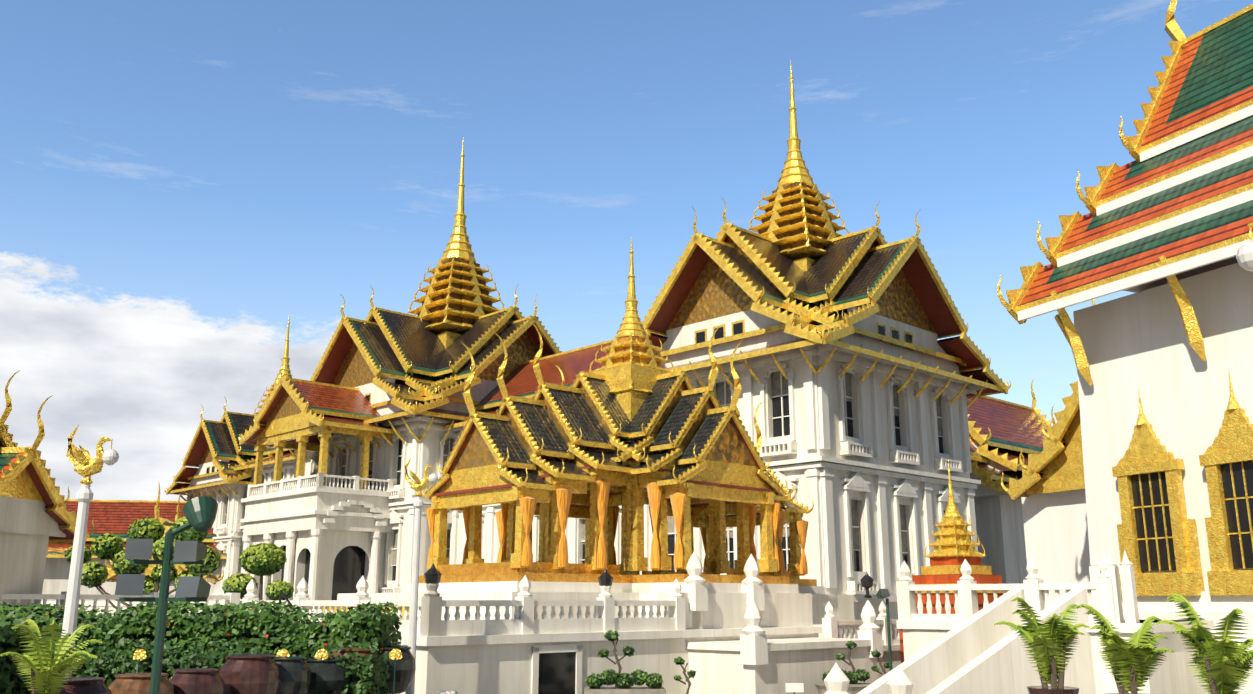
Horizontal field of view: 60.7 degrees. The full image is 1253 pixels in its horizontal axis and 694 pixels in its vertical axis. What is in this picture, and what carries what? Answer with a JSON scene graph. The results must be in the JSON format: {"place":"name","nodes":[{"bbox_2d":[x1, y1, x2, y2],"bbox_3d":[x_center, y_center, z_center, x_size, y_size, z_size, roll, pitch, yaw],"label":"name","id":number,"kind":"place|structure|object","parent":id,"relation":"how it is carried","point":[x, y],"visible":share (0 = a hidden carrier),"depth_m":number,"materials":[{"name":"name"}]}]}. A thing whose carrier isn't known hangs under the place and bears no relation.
{"place":"outdoors","nodes":[
{"label":"outdoors","id":0,"kind":"place"},
{"bbox_2d":[115,522,892,693],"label":"lamp posts","id":1,"kind":"object","parent":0,"point":[192,588],"visible":0.94,"depth_m":10.46,"materials":[{"name":"metal"}]},
{"bbox_2d":[0,442,1027,613],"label":"temple walls","id":2,"kind":"structure","parent":0,"point":[28,528],"depth_m":62.14,"materials":[{"name":"white paint"}]},
{"bbox_2d":[0,440,213,580],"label":"temple tiles","id":3,"kind":"object","parent":2,"relation":"on","point":[6,459],"visible":0.08,"depth_m":30.24,"materials":[{"name":"red tile"}]},
{"bbox_2d":[176,305,986,638],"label":"chakri walls","id":4,"kind":"structure","parent":0,"point":[824,463],"depth_m":54.76,"materials":[{"name":"white paint"}]},
{"bbox_2d":[206,322,945,599],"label":"windows","id":5,"kind":"structure","parent":4,"relation":"in","point":[349,568],"depth_m":54.47,"materials":[{"name":"glass"}]},
{"bbox_2d":[171,229,997,493],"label":"chakri roof tiles","id":6,"kind":"object","parent":4,"relation":"on","point":[422,347],"depth_m":71.33,"materials":[{"name":"brown tile"}]},
{"bbox_2d":[164,59,1010,500],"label":"roof trim","id":7,"kind":"structure","parent":4,"relation":"on","point":[796,217],"depth_m":60.56,"materials":[{"name":"gold metal"}]},
{"bbox_2d":[434,458,773,517],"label":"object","id":8,"kind":"structure","parent":0,"point":[610,493],"depth_m":32.29,"materials":[{"name":"gold"}]},
{"bbox_2d":[0,0,1252,500],"label":"sky","id":9,"kind":"structure","parent":0,"point":[180,179],"materials":[{"name":"blue"}]},
{"bbox_2d":[824,550,1213,693],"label":"terrace stairs","id":10,"kind":"structure","parent":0,"point":[968,647],"depth_m":23.22,"materials":[{"name":"white"}]},
{"bbox_2d":[1018,105,1252,693],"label":"dusit walls","id":11,"kind":"structure","parent":0,"point":[1134,342],"depth_m":29.77,"materials":[{"name":"white paint"}]},
{"bbox_2d":[1020,10,1252,305],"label":"dusit roof tiles","id":12,"kind":"object","parent":11,"relation":"on","point":[1212,75],"visible":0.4,"depth_m":31.02,"materials":[{"name":"tile"}]},
{"bbox_2d":[1131,461,1252,570],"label":"windows","id":13,"kind":"structure","parent":11,"relation":"in","point":[1231,514],"depth_m":28.49,"materials":[{"name":"black glass"}]},
{"label":"ground","id":14,"kind":"structure","parent":0,"visible":0},
{"bbox_2d":[2,591,319,622],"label":"boundary walls","id":15,"kind":"structure","parent":14,"relation":"on","point":[234,598],"depth_m":31.93,"materials":[{"name":"white paint"}]},
{"bbox_2d":[64,517,293,611],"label":"topiary trees","id":16,"kind":"object","parent":14,"relation":"on","point":[261,560],"visible":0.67,"depth_m":38.55,"materials":[{"name":"green plant"}]},
{"bbox_2d":[0,370,1055,584],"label":"roof trim","id":17,"kind":"structure","parent":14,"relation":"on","point":[16,481],"depth_m":31.07,"materials":[{"name":"gold metal"}]},
{"bbox_2d":[47,396,1048,555],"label":"hall tiles","id":18,"kind":"object","parent":17,"relation":"on","point":[1012,425],"visible":0.04,"depth_m":75.58,"materials":[{"name":"red tile"}]},
{"bbox_2d":[242,551,900,693],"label":"platform walls","id":19,"kind":"structure","parent":14,"relation":"on","point":[752,638],"depth_m":27.93,"materials":[{"name":"white paint"}]},
{"bbox_2d":[278,563,873,693],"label":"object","id":20,"kind":"object","parent":19,"relation":"on","point":[432,574],"visible":0.15,"depth_m":25.62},
{"bbox_2d":[405,581,824,593],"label":"plinth","id":21,"kind":"structure","parent":19,"relation":"on","point":[511,586],"depth_m":30.66,"materials":[{"name":"white stone"}]},
{"bbox_2d":[419,237,816,585],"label":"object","id":22,"kind":"object","parent":21,"relation":"on","point":[631,371],"visible":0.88,"depth_m":32.95,"materials":[{"name":"gold metal"}]},
{"bbox_2d":[426,479,807,573],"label":"curtains","id":23,"kind":"object","parent":22,"relation":"hanging from","point":[564,497],"visible":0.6,"depth_m":31.71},
{"bbox_2d":[429,376,1079,509],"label":"roof tiles","id":24,"kind":"object","parent":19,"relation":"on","point":[577,411],"visible":0.15,"depth_m":33.20,"materials":[{"name":"tile"}]},
{"bbox_2d":[61,223,1252,693],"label":"lamp posts","id":25,"kind":"object","parent":14,"relation":"on","point":[199,513],"visible":0.98,"depth_m":15.06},
{"bbox_2d":[584,630,888,693],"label":"topiary trees","id":26,"kind":"object","parent":14,"relation":"on","point":[623,682],"visible":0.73,"depth_m":25.38,"materials":[{"name":"plant"}]},
{"bbox_2d":[899,459,1008,662],"bbox_3d":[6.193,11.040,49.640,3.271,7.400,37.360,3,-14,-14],"label":"miniature stupa","id":27,"kind":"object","parent":14,"relation":"on","point":[954,545],"visible":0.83,"depth_m":33.29,"materials":[{"name":"gold metal"}]},
{"bbox_2d":[997,0,1252,595],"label":"gilded trim","id":28,"kind":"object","parent":14,"relation":"on","point":[1059,462],"visible":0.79,"depth_m":29.39,"materials":[{"name":"gold metal"}]},
{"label":"terrace","id":29,"kind":"structure","parent":14,"relation":"on","visible":0},
{"bbox_2d":[0,599,401,693],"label":"hedge shrubs","id":30,"kind":"object","parent":29,"relation":"on","point":[212,636],"visible":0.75,"depth_m":19.45,"materials":[{"name":"green plant"}]},
{"bbox_2d":[31,646,415,693],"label":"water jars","id":31,"kind":"object","parent":29,"relation":"on","point":[254,674],"visible":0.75,"depth_m":16.41,"materials":[{"name":"ceramic"}]},
{"bbox_2d":[133,649,401,693],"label":"flowers","id":32,"kind":"object","parent":31,"relation":"on","point":[320,654],"visible":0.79,"depth_m":18.07,"materials":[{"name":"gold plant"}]},
{"bbox_2d":[0,593,1252,693],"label":"potted ferns","id":33,"kind":"object","parent":29,"relation":"on","point":[1224,665],"visible":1,"depth_m":11.38,"materials":[{"name":"green plant"}]}
]}

